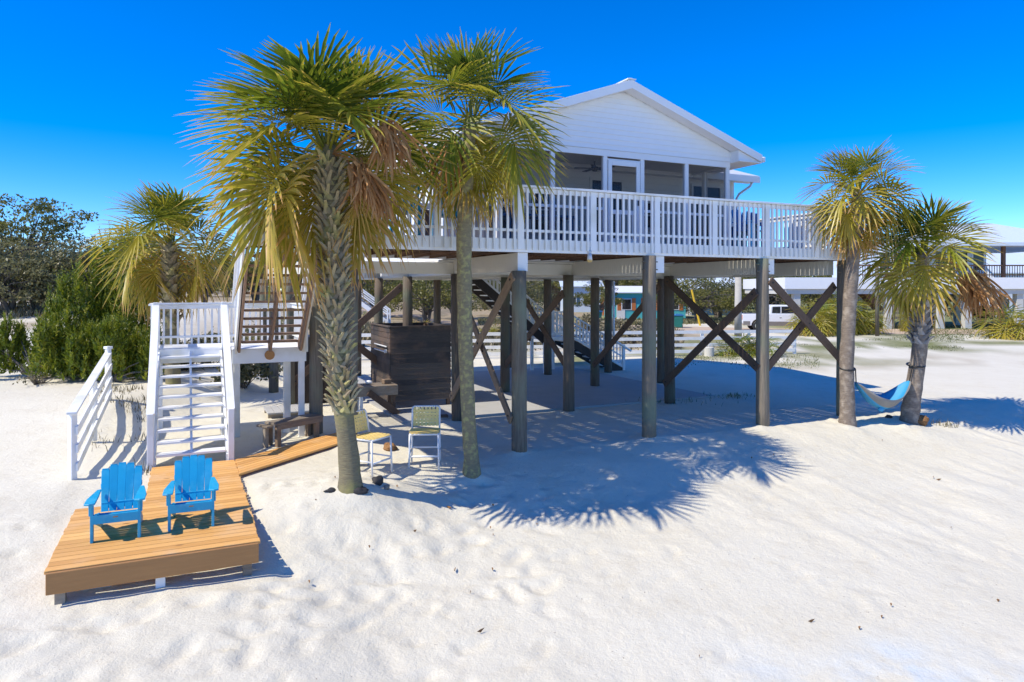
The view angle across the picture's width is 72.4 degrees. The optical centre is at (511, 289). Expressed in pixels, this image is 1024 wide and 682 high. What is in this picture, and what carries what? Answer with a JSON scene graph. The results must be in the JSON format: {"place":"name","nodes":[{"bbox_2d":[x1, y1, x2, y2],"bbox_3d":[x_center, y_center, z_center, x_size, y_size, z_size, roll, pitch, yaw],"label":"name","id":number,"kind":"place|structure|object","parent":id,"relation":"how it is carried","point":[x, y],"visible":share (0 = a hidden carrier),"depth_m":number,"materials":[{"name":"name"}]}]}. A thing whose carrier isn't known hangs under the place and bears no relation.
{"place":"outdoors","nodes":[
{"label":"outdoors","id":0,"kind":"place"},
{"bbox_2d":[381,184,421,234],"bbox_3d":[-2.112,-1.521,13.364,0.660,1.122,0.651,0,0,-30],"label":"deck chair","id":1,"kind":"object","parent":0,"point":[419,216],"visible":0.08,"depth_m":13.30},
{"bbox_2d":[380,209,428,235],"bbox_3d":[-2.254,-1.325,14.837,1.200,0.730,0.500,0,0,-25],"label":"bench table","id":2,"kind":"object","parent":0,"point":[426,220],"visible":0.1,"depth_m":14.97,"materials":[{"name":"brown wood"}]},
{"bbox_2d":[432,191,457,235],"bbox_3d":[-1.257,-1.521,13.986,0.660,1.122,0.651,0,0,-15],"label":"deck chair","id":3,"kind":"object","parent":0,"point":[442,214],"visible":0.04,"depth_m":13.82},
{"bbox_2d":[0,290,1023,681],"bbox_3d":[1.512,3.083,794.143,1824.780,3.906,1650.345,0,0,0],"label":"sand","id":4,"kind":"structure","parent":0,"point":[720,538],"depth_m":9.98,"materials":[{"name":"white sand"}]},
{"bbox_2d":[0,221,57,266],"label":"oak tree","id":5,"kind":"object","parent":4,"relation":"on","point":[21,240],"visible":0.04,"depth_m":51.35,"materials":[{"name":"green plant"}]},
{"bbox_2d":[12,371,68,384],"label":"dry twigs","id":6,"kind":"object","parent":4,"relation":"on","point":[35,380],"visible":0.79,"depth_m":18.77,"materials":[{"name":"brown wood"}]},
{"bbox_2d":[0,242,87,312],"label":"oak tree","id":7,"kind":"object","parent":4,"relation":"on","point":[5,288],"visible":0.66,"depth_m":43.41,"materials":[{"name":"green plant"}]},
{"bbox_2d":[0,238,91,309],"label":"oak tree","id":8,"kind":"object","parent":4,"relation":"on","point":[30,260],"visible":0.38,"depth_m":44.09,"materials":[{"name":"green plant"}]},
{"bbox_2d":[0,193,98,306],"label":"oak tree","id":9,"kind":"object","parent":4,"relation":"on","point":[45,207],"visible":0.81,"depth_m":48.84,"materials":[{"name":"green plant"}]},
{"bbox_2d":[0,309,99,378],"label":"juniper bush","id":10,"kind":"object","parent":4,"relation":"on","point":[18,344],"visible":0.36,"depth_m":20.14,"materials":[{"name":"green plant"}]},
{"bbox_2d":[26,302,110,380],"bbox_3d":[-12.254,1.419,19.889,1.853,2.284,2.602,0,0,0],"label":"juniper bush","id":11,"kind":"object","parent":4,"relation":"on","point":[47,339],"visible":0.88,"depth_m":19.02,"materials":[{"name":"green plant"}]},
{"bbox_2d":[0,236,146,306],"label":"oak tree","id":12,"kind":"object","parent":4,"relation":"on","point":[60,263],"visible":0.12,"depth_m":45.73,"materials":[{"name":"green plant"}]},
{"bbox_2d":[0,304,162,318],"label":"dune weeds","id":13,"kind":"object","parent":4,"relation":"on","point":[20,312],"visible":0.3,"depth_m":42.93,"materials":[{"name":"plant"}]},
{"bbox_2d":[42,234,127,344],"bbox_3d":[-12.865,0.453,21.020,2.498,4.208,2.197,0,0,-23],"label":"juniper bush","id":14,"kind":"object","parent":4,"relation":"on","point":[52,303],"visible":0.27,"depth_m":20.65,"materials":[{"name":"green plant"}]},
{"bbox_2d":[66,346,112,479],"bbox_3d":[-8.245,2.273,13.800,0.190,1.929,5.474,0,0,-25],"label":"beach handrail","id":15,"kind":"object","parent":4,"relation":"on","point":[93,422],"visible":0.91,"depth_m":12.77,"materials":[{"name":"white paint"}]},
{"bbox_2d":[42,235,161,302],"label":"oak tree","id":16,"kind":"object","parent":4,"relation":"on","point":[87,256],"visible":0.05,"depth_m":48.52,"materials":[{"name":"green plant"}]},
{"bbox_2d":[53,311,164,381],"bbox_3d":[-10.975,1.543,19.268,3.100,2.030,1.982,0,0,-19],"label":"juniper bush","id":17,"kind":"object","parent":4,"relation":"on","point":[141,342],"visible":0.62,"depth_m":19.14,"materials":[{"name":"green plant"}]},
{"bbox_2d":[56,221,162,354],"bbox_3d":[-12.128,0.205,21.675,2.934,4.711,3.439,0,0,0],"label":"juniper bush","id":18,"kind":"object","parent":4,"relation":"on","point":[77,288],"visible":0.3,"depth_m":20.65,"materials":[{"name":"green plant"}]},
{"bbox_2d":[112,320,164,379],"bbox_3d":[-10.611,1.684,19.848,1.444,1.747,1.329,0,0,39],"label":"juniper bush","id":19,"kind":"object","parent":4,"relation":"on","point":[130,358],"visible":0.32,"depth_m":19.43,"materials":[{"name":"green plant"}]},
{"bbox_2d":[84,228,195,300],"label":"oak tree","id":20,"kind":"object","parent":4,"relation":"on","point":[145,245],"visible":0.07,"depth_m":55.82,"materials":[{"name":"green plant"}]},
{"bbox_2d":[44,490,259,604],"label":"wooden platform","id":21,"kind":"structure","parent":4,"relation":"on","point":[115,553],"depth_m":8.32,"materials":[{"name":"brown wood"}]},
{"bbox_2d":[84,462,146,543],"bbox_3d":[-4.910,2.636,8.737,0.644,0.783,0.825,0,0,-23],"label":"adirondack chair","id":22,"kind":"object","parent":21,"relation":"on","point":[121,481],"visible":1,"depth_m":8.93,"materials":[{"name":"wood"}]},
{"bbox_2d":[162,454,218,531],"bbox_3d":[-4.178,2.636,9.148,0.644,0.783,0.825,0,0,-22],"label":"adirondack chair","id":23,"kind":"object","parent":21,"relation":"on","point":[193,473],"visible":1,"depth_m":9.35,"materials":[{"name":"wood"}]},
{"bbox_2d":[75,180,250,384],"bbox_3d":[-9.486,-0.069,18.901,4.415,5.637,4.271,0,0,0],"label":"palm tree","id":24,"kind":"object","parent":4,"relation":"on","point":[163,284],"visible":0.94,"depth_m":18.80,"materials":[{"name":"green plant"}]},
{"bbox_2d":[180,340,206,370],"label":"scrub bush","id":25,"kind":"object","parent":4,"relation":"on","point":[182,369],"visible":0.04,"depth_m":21.87,"materials":[{"name":"green plant"}]},
{"bbox_2d":[180,326,245,363],"bbox_3d":[-9.846,1.888,23.191,2.776,1.418,2.144,0,0,18],"label":"scrub bush","id":26,"kind":"object","parent":4,"relation":"on","point":[208,339],"visible":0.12,"depth_m":22.90,"materials":[{"name":"green plant"}]},
{"bbox_2d":[179,242,256,302],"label":"oak tree","id":27,"kind":"object","parent":4,"relation":"on","point":[219,285],"visible":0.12,"depth_m":57.69,"materials":[{"name":"green plant"}]},
{"bbox_2d":[146,189,316,471],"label":"front staircase","id":28,"kind":"structure","parent":4,"relation":"on","point":[231,357],"depth_m":14.12,"materials":[{"name":"white paint"}]},
{"bbox_2d":[145,433,336,500],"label":"boardwalk","id":29,"kind":"structure","parent":4,"relation":"on","point":[226,474],"depth_m":12.02,"materials":[{"name":"wood"}]},
{"bbox_2d":[199,363,282,388],"bbox_3d":[-7.973,2.335,20.888,1.786,1.289,2.313,0,0,25],"label":"scrub bush","id":30,"kind":"object","parent":4,"relation":"on","point":[247,371],"visible":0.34,"depth_m":20.89,"materials":[{"name":"green plant"}]},
{"bbox_2d":[233,321,282,362],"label":"scrub bush","id":31,"kind":"object","parent":4,"relation":"on","point":[252,337],"visible":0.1,"depth_m":25.63,"materials":[{"name":"green plant"}]},
{"bbox_2d":[215,248,302,300],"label":"oak tree","id":32,"kind":"object","parent":4,"relation":"on","point":[257,297],"visible":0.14,"depth_m":61.34,"materials":[{"name":"green plant"}]},
{"bbox_2d":[263,403,308,417],"bbox_3d":[-5.508,3.035,17.398,1.180,0.190,1.100,0,0,-25],"label":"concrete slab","id":33,"kind":"object","parent":4,"relation":"on","point":[274,411],"visible":0.51,"depth_m":17.04,"materials":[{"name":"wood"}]},
{"bbox_2d":[256,413,323,447],"bbox_3d":[-4.520,2.905,14.315,0.455,0.550,1.317,0,0,34],"label":"wooden bench","id":34,"kind":"object","parent":4,"relation":"on","point":[307,420],"visible":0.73,"depth_m":14.07,"materials":[{"name":"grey wood"}]},
{"bbox_2d":[175,22,459,493],"bbox_3d":[-2.920,-0.249,10.454,4.227,6.812,4.184,0,0,0],"label":"palm tree","id":35,"kind":"object","parent":4,"relation":"on","point":[349,187],"visible":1,"depth_m":10.15,"materials":[{"name":"green plant"}]},
{"bbox_2d":[353,486,368,494],"bbox_3d":[-2.275,2.963,10.287,0.330,0.146,0.183,0,0,9],"label":"rock","id":36,"kind":"object","parent":4,"relation":"on","point":[361,490],"visible":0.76,"depth_m":10.22,"materials":[{"name":"stone"}]},
{"bbox_2d":[354,409,392,476],"bbox_3d":[-2.401,2.561,11.735,0.599,1.028,0.548,0,0,28],"label":"bar chair","id":37,"kind":"object","parent":4,"relation":"on","point":[371,437],"visible":0.73,"depth_m":11.82,"materials":[{"name":"yellow plastic"}]},
{"bbox_2d":[362,289,390,322],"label":"staircase","id":38,"kind":"structure","parent":4,"relation":"on","point":[367,306],"depth_m":51.52,"materials":[{"name":"white wood"}]},
{"bbox_2d":[372,475,382,485],"bbox_3d":[-2.115,2.977,10.877,0.178,0.158,0.277,0,0,23],"label":"rock","id":39,"kind":"object","parent":4,"relation":"on","point":[377,480],"visible":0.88,"depth_m":10.84,"materials":[{"name":"stone"}]},
{"bbox_2d":[358,382,399,413],"bbox_3d":[-3.352,2.725,17.155,1.079,0.810,0.670,0,0,-25],"label":"work table","id":40,"kind":"object","parent":4,"relation":"on","point":[374,391],"visible":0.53,"depth_m":16.94,"materials":[{"name":"brown wood"}]},
{"bbox_2d":[383,442,397,450],"bbox_3d":[-2.346,3.030,13.438,0.286,0.210,0.239,0,0,27],"label":"husk","id":41,"kind":"object","parent":4,"relation":"on","point":[386,447],"visible":0.67,"depth_m":13.38,"materials":[{"name":"plant"}]},
{"bbox_2d":[361,280,430,306],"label":"oak tree","id":42,"kind":"object","parent":4,"relation":"on","point":[371,291],"visible":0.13,"depth_m":64.25,"materials":[{"name":"green plant"}]},
{"bbox_2d":[408,405,440,469],"bbox_3d":[-1.536,2.601,12.369,0.548,1.028,0.599,0,0,-3],"label":"bar chair","id":43,"kind":"object","parent":4,"relation":"on","point":[422,418],"visible":0.98,"depth_m":12.57,"materials":[{"name":"yellow plastic"}]},
{"bbox_2d":[383,280,480,321],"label":"oak tree","id":44,"kind":"object","parent":4,"relation":"on","point":[424,300],"visible":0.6,"depth_m":60.43,"materials":[{"name":"green plant"}]},
{"bbox_2d":[412,280,500,312],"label":"oak tree","id":45,"kind":"object","parent":4,"relation":"on","point":[447,288],"visible":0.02,"depth_m":72.32,"materials":[{"name":"green plant"}]},
{"bbox_2d":[378,27,571,478],"bbox_3d":[-0.725,-0.542,12.095,3.691,7.890,3.670,0,0,0],"label":"palm tree","id":46,"kind":"object","parent":4,"relation":"on","point":[459,68],"visible":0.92,"depth_m":11.93,"materials":[{"name":"green plant"}]},
{"bbox_2d":[472,281,557,313],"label":"oak tree","id":47,"kind":"object","parent":4,"relation":"on","point":[531,291],"visible":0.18,"depth_m":81.91,"materials":[{"name":"green plant"}]},
{"bbox_2d":[361,320,684,350],"bbox_3d":[0.268,2.550,43.353,24.032,1.100,16.921,0,0,0],"label":"dry scrub","id":48,"kind":"object","parent":4,"relation":"on","point":[366,328],"visible":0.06,"depth_m":39.51,"materials":[{"name":"plant"}]},
{"bbox_2d":[358,367,713,422],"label":"concrete slab","id":49,"kind":"structure","parent":4,"relation":"on","point":[544,393],"depth_m":20.25,"materials":[{"name":"grey concrete"}]},
{"bbox_2d":[295,334,331,402],"bbox_3d":[-5.352,2.145,19.294,1.530,1.770,0.920,0,0,-25],"label":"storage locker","id":50,"kind":"object","parent":49,"relation":"on","point":[325,385],"visible":0.04,"depth_m":18.79,"materials":[{"name":"brown wood"}]},
{"bbox_2d":[370,322,450,404],"bbox_3d":[-2.806,2.055,19.038,1.765,2.250,2.067,0,0,-25],"label":"outdoor shower","id":51,"kind":"object","parent":49,"relation":"on","point":[414,362],"visible":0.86,"depth_m":18.19,"materials":[{"name":"brown wood"}]},
{"bbox_2d":[472,279,624,372],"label":"staircase","id":52,"kind":"structure","parent":49,"relation":"on","point":[486,291],"depth_m":25.96,"materials":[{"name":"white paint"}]},
{"bbox_2d":[527,281,560,310],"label":"oak tree","id":53,"kind":"object","parent":4,"relation":"on","point":[555,286],"visible":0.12,"depth_m":103.20,"materials":[{"name":"green plant"}]},
{"bbox_2d":[242,78,849,452],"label":"beach house","id":54,"kind":"structure","parent":4,"relation":"on","point":[649,181],"depth_m":16.20,"materials":[{"name":"white paint"}]},
{"bbox_2d":[479,180,512,231],"bbox_3d":[-0.350,-2.020,16.782,0.940,1.260,0.028,0,0,-25],"label":"window","id":55,"kind":"structure","parent":54,"relation":"in","point":[503,211],"depth_m":16.86,"materials":[{"name":"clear glass"}]},
{"bbox_2d":[502,213,574,240],"bbox_3d":[0.553,-1.335,16.152,1.800,0.750,0.700,0,0,-25],"label":"porch table","id":56,"kind":"object","parent":54,"relation":"on","point":[542,218],"visible":0.26,"depth_m":16.09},
{"bbox_2d":[529,184,560,233],"bbox_3d":[0.808,-1.985,17.328,0.890,1.190,0.028,0,0,-25],"label":"window","id":57,"kind":"structure","parent":54,"relation":"in","point":[530,198],"depth_m":17.31,"materials":[{"name":"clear glass"}]},
{"bbox_2d":[589,177,623,240],"bbox_3d":[2.457,-1.935,18.097,1.040,1.890,0.028,0,0,-25],"label":"window","id":58,"kind":"structure","parent":54,"relation":"in","point":[594,183],"depth_m":18.19,"materials":[{"name":"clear glass"}]},
{"bbox_2d":[607,160,639,242],"bbox_3d":[2.601,-1.980,16.186,0.875,2.000,0.085,0,0,-25],"label":"screen door","id":59,"kind":"structure","parent":54,"relation":"in","point":[609,162],"depth_m":16.15,"materials":[{"name":"grey"}]},
{"bbox_2d":[644,201,664,230],"bbox_3d":[3.705,-1.985,18.686,0.890,0.790,0.028,0,0,-25],"label":"window","id":60,"kind":"structure","parent":54,"relation":"in","point":[644,201],"depth_m":18.74,"materials":[{"name":"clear glass"}]},
{"bbox_2d":[691,183,721,245],"bbox_3d":[5.423,-1.960,19.486,1.090,1.940,0.028,0,0,-25],"label":"window","id":61,"kind":"structure","parent":54,"relation":"in","point":[713,191],"depth_m":19.51,"materials":[{"name":"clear glass"}]},
{"bbox_2d":[731,211,756,246],"bbox_3d":[6.278,-1.521,18.847,0.660,1.122,0.651,0,0,5],"label":"deck chair","id":62,"kind":"object","parent":54,"relation":"on","point":[747,227],"visible":0.11,"depth_m":18.60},
{"bbox_2d":[731,208,761,246],"bbox_3d":[5.951,-1.521,17.677,0.651,1.122,0.660,0,0,45],"label":"deck chair","id":63,"kind":"object","parent":54,"relation":"on","point":[746,227],"visible":0.32,"depth_m":17.68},
{"bbox_2d":[741,222,760,246],"bbox_3d":[6.265,-1.339,18.220,0.790,0.761,0.790,0,0,-25],"label":"deck table","id":64,"kind":"object","parent":54,"relation":"on","point":[750,234],"visible":0.11,"depth_m":18.32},
{"bbox_2d":[361,330,795,357],"bbox_3d":[3.157,2.592,32.038,21.166,1.375,0.145,0,0,-8],"label":"ranch fence","id":65,"kind":"object","parent":4,"relation":"on","point":[703,332],"visible":0.25,"depth_m":32.65,"materials":[{"name":"white paint"}]},
{"bbox_2d":[558,280,603,311],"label":"cottage","id":66,"kind":"structure","parent":4,"relation":"on","point":[578,285],"depth_m":96.00,"materials":[{"name":"white paint"}]},
{"bbox_2d":[575,313,604,330],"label":"scrub bush","id":67,"kind":"object","parent":4,"relation":"on","point":[584,318],"visible":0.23,"depth_m":49.80,"materials":[{"name":"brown plant"}]},
{"bbox_2d":[574,284,623,310],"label":"oak tree","id":68,"kind":"object","parent":4,"relation":"on","point":[586,298],"visible":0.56,"depth_m":70.59,"materials":[{"name":"green plant"}]},
{"bbox_2d":[478,316,733,324],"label":"roadside weeds","id":69,"kind":"object","parent":4,"relation":"on","point":[482,320],"visible":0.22,"depth_m":64.76,"materials":[{"name":"green plant"}]},
{"bbox_2d":[582,280,640,289],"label":"oak tree","id":70,"kind":"object","parent":4,"relation":"on","point":[616,281],"visible":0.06,"depth_m":98.97,"materials":[{"name":"green plant"}]},
{"bbox_2d":[599,317,634,329],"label":"scrub bush","id":71,"kind":"object","parent":4,"relation":"on","point":[619,323],"visible":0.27,"depth_m":45.81,"materials":[{"name":"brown plant"}]},
{"bbox_2d":[612,326,641,343],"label":"scrub bush","id":72,"kind":"object","parent":4,"relation":"on","point":[630,336],"visible":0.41,"depth_m":37.88,"materials":[{"name":"brown plant"}]},
{"bbox_2d":[600,286,685,318],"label":"cottage","id":73,"kind":"structure","parent":4,"relation":"on","point":[631,296],"depth_m":73.89,"materials":[{"name":"teal paint"}]},
{"bbox_2d":[617,310,624,318],"bbox_3d":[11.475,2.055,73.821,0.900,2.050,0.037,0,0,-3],"label":"air conditioner","id":74,"kind":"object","parent":73,"relation":"in","point":[620,313],"depth_m":73.81,"materials":[{"name":"metal"}]},
{"bbox_2d":[621,299,631,309],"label":"window","id":75,"kind":"structure","parent":73,"relation":"in","point":[627,305],"depth_m":73.83,"materials":[{"name":"white glass"}]},
{"bbox_2d":[615,279,674,285],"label":"oak tree","id":76,"kind":"object","parent":4,"relation":"on","point":[622,282],"visible":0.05,"depth_m":93.28,"materials":[{"name":"green plant"}]},
{"bbox_2d":[308,421,999,656],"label":"beach litter","id":77,"kind":"object","parent":4,"relation":"on","point":[811,620],"visible":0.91,"depth_m":9.08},
{"bbox_2d":[691,289,700,325],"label":"guy guard","id":78,"kind":"object","parent":4,"relation":"on","point":[693,297],"visible":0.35,"depth_m":59.93,"materials":[{"name":"yellow plastic"}]},
{"bbox_2d":[638,391,754,404],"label":"shade grass","id":79,"kind":"structure","parent":4,"relation":"on","point":[737,394],"depth_m":19.89,"materials":[{"name":"plant"}]},
{"bbox_2d":[656,278,747,320],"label":"oak tree","id":80,"kind":"object","parent":4,"relation":"on","point":[701,300],"visible":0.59,"depth_m":66.40,"materials":[{"name":"green plant"}]},
{"bbox_2d":[675,278,734,315],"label":"cottage","id":81,"kind":"structure","parent":4,"relation":"on","point":[716,280],"depth_m":85.12,"materials":[{"name":"white"}]},
{"bbox_2d":[704,344,713,356],"bbox_3d":[9.155,2.855,32.500,0.459,0.650,0.459,0,0,0],"label":"concrete stub","id":82,"kind":"object","parent":4,"relation":"on","point":[708,351],"visible":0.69,"depth_m":32.32,"materials":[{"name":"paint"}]},
{"bbox_2d":[686,277,755,317],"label":"oak tree","id":83,"kind":"object","parent":4,"relation":"on","point":[717,312],"visible":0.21,"depth_m":74.76,"materials":[{"name":"green plant"}]},
{"bbox_2d":[713,334,755,356],"bbox_3d":[10.553,3.215,32.991,2.784,2.538,2.813,0,0,-40],"label":"palmetto","id":84,"kind":"object","parent":4,"relation":"on","point":[732,352],"visible":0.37,"depth_m":32.64,"materials":[{"name":"plant"}]},
{"bbox_2d":[734,277,741,342],"bbox_3d":[11.246,1.091,34.800,0.382,4.182,0.383,0,0,0],"label":"utility pole","id":85,"kind":"object","parent":4,"relation":"on","point":[738,318],"depth_m":34.67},
{"bbox_2d":[734,333,788,357],"bbox_3d":[11.498,3.208,32.511,2.645,2.411,2.673,0,0,25],"label":"palmetto","id":86,"kind":"object","parent":4,"relation":"on","point":[771,351],"visible":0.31,"depth_m":32.29,"materials":[{"name":"plant"}]},
{"bbox_2d":[730,276,820,308],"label":"oak tree","id":87,"kind":"object","parent":4,"relation":"on","point":[774,299],"visible":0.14,"depth_m":76.97,"materials":[{"name":"green plant"}]},
{"bbox_2d":[781,275,831,310],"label":"oak tree","id":88,"kind":"object","parent":4,"relation":"on","point":[810,296],"visible":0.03,"depth_m":83.65,"materials":[{"name":"green plant"}]},
{"bbox_2d":[785,299,836,336],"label":"cabbage palm","id":89,"kind":"object","parent":4,"relation":"on","point":[823,325],"visible":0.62,"depth_m":46.45,"materials":[{"name":"plant"}]},
{"bbox_2d":[813,292,874,335],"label":"cabbage palm","id":90,"kind":"object","parent":4,"relation":"on","point":[861,322],"visible":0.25,"depth_m":47.94,"materials":[{"name":"plant"}]},
{"bbox_2d":[794,138,927,426],"bbox_3d":[8.111,-0.051,16.365,3.042,6.795,2.920,0,0,0],"label":"palm tree","id":91,"kind":"object","parent":4,"relation":"on","point":[857,235],"visible":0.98,"depth_m":16.18,"materials":[{"name":"green plant"}]},
{"bbox_2d":[839,362,925,411],"bbox_3d":[8.826,2.311,16.557,2.401,1.090,0.670,0,0,-19],"label":"hammock","id":92,"kind":"object","parent":91,"relation":"hanging from","point":[893,397],"visible":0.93,"depth_m":16.39,"materials":[{"name":"blue fabric"}]},
{"bbox_2d":[855,309,891,334],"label":"cabbage palm","id":93,"kind":"object","parent":4,"relation":"on","point":[870,330],"visible":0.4,"depth_m":48.25,"materials":[{"name":"plant"}]},
{"bbox_2d":[875,267,878,335],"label":"wooden pole","id":94,"kind":"object","parent":4,"relation":"on","point":[876,321],"visible":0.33,"depth_m":46.41,"materials":[{"name":"wood"}]},
{"bbox_2d":[743,223,1023,328],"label":"neighbour house","id":95,"kind":"structure","parent":4,"relation":"on","point":[1012,238],"depth_m":55.30,"materials":[{"name":"paint"}]},
{"bbox_2d":[972,251,984,270],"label":"window","id":96,"kind":"structure","parent":95,"relation":"in","point":[973,255],"depth_m":57.34,"materials":[{"name":"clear glass"}]},
{"bbox_2d":[897,313,912,331],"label":"cabbage palm","id":97,"kind":"object","parent":4,"relation":"on","point":[904,328],"visible":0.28,"depth_m":51.51,"materials":[{"name":"plant"}]},
{"bbox_2d":[918,415,928,426],"bbox_3d":[9.786,3.154,16.861,0.418,0.292,0.338,0,0,12],"label":"husk","id":98,"kind":"object","parent":4,"relation":"on","point":[923,420],"visible":0.59,"depth_m":16.71,"materials":[{"name":"plant"}]},
{"bbox_2d":[858,190,1016,424],"bbox_3d":[9.956,0.558,16.891,3.749,5.732,3.852,0,0,0],"label":"palm tree","id":99,"kind":"object","parent":4,"relation":"on","point":[974,287],"visible":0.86,"depth_m":16.59,"materials":[{"name":"green plant"}]},
{"bbox_2d":[904,326,1019,339],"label":"lawn grass","id":100,"kind":"structure","parent":4,"relation":"on","point":[949,327],"depth_m":49.37,"materials":[{"name":"plant"}]},
{"bbox_2d":[945,305,1011,323],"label":"hedge bush","id":101,"kind":"object","parent":4,"relation":"on","point":[983,310],"visible":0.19,"depth_m":62.22,"materials":[{"name":"green plant"}]},
{"bbox_2d":[967,302,1023,340],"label":"cabbage palm","id":102,"kind":"object","parent":4,"relation":"on","point":[1016,331],"visible":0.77,"depth_m":43.73,"materials":[{"name":"plant"}]},
{"bbox_2d":[979,252,1023,314],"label":"cottage","id":103,"kind":"structure","parent":4,"relation":"on","point":[1017,258],"depth_m":79.14,"materials":[{"name":"white paint"}]},
{"bbox_2d":[0,0,1023,289],"label":"sky","id":104,"kind":"structure","parent":0,"point":[92,92],"materials":[{"name":"blue"}]},
{"bbox_2d":[89,381,958,475],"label":"beach grass","id":105,"kind":"structure","parent":0,"point":[142,388],"depth_m":16.32,"materials":[{"name":"plant"}]},
{"bbox_2d":[250,299,1000,333],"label":"dirt road","id":106,"kind":"structure","parent":0,"point":[894,331],"depth_m":53.94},
{"bbox_2d":[674,314,683,327],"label":"wheelie bin","id":107,"kind":"object","parent":106,"relation":"on","point":[678,320],"visible":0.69,"depth_m":56.16,"materials":[{"name":"teal plastic"}]},
{"bbox_2d":[742,305,815,329],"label":"pickup truck","id":108,"kind":"object","parent":106,"relation":"on","point":[780,315],"visible":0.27,"depth_m":51.63,"materials":[{"name":"white paint"}]},
{"bbox_2d":[675,335,964,368],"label":"grass","id":109,"kind":"structure","parent":0,"point":[894,337],"depth_m":32.17,"materials":[{"name":"plant"}]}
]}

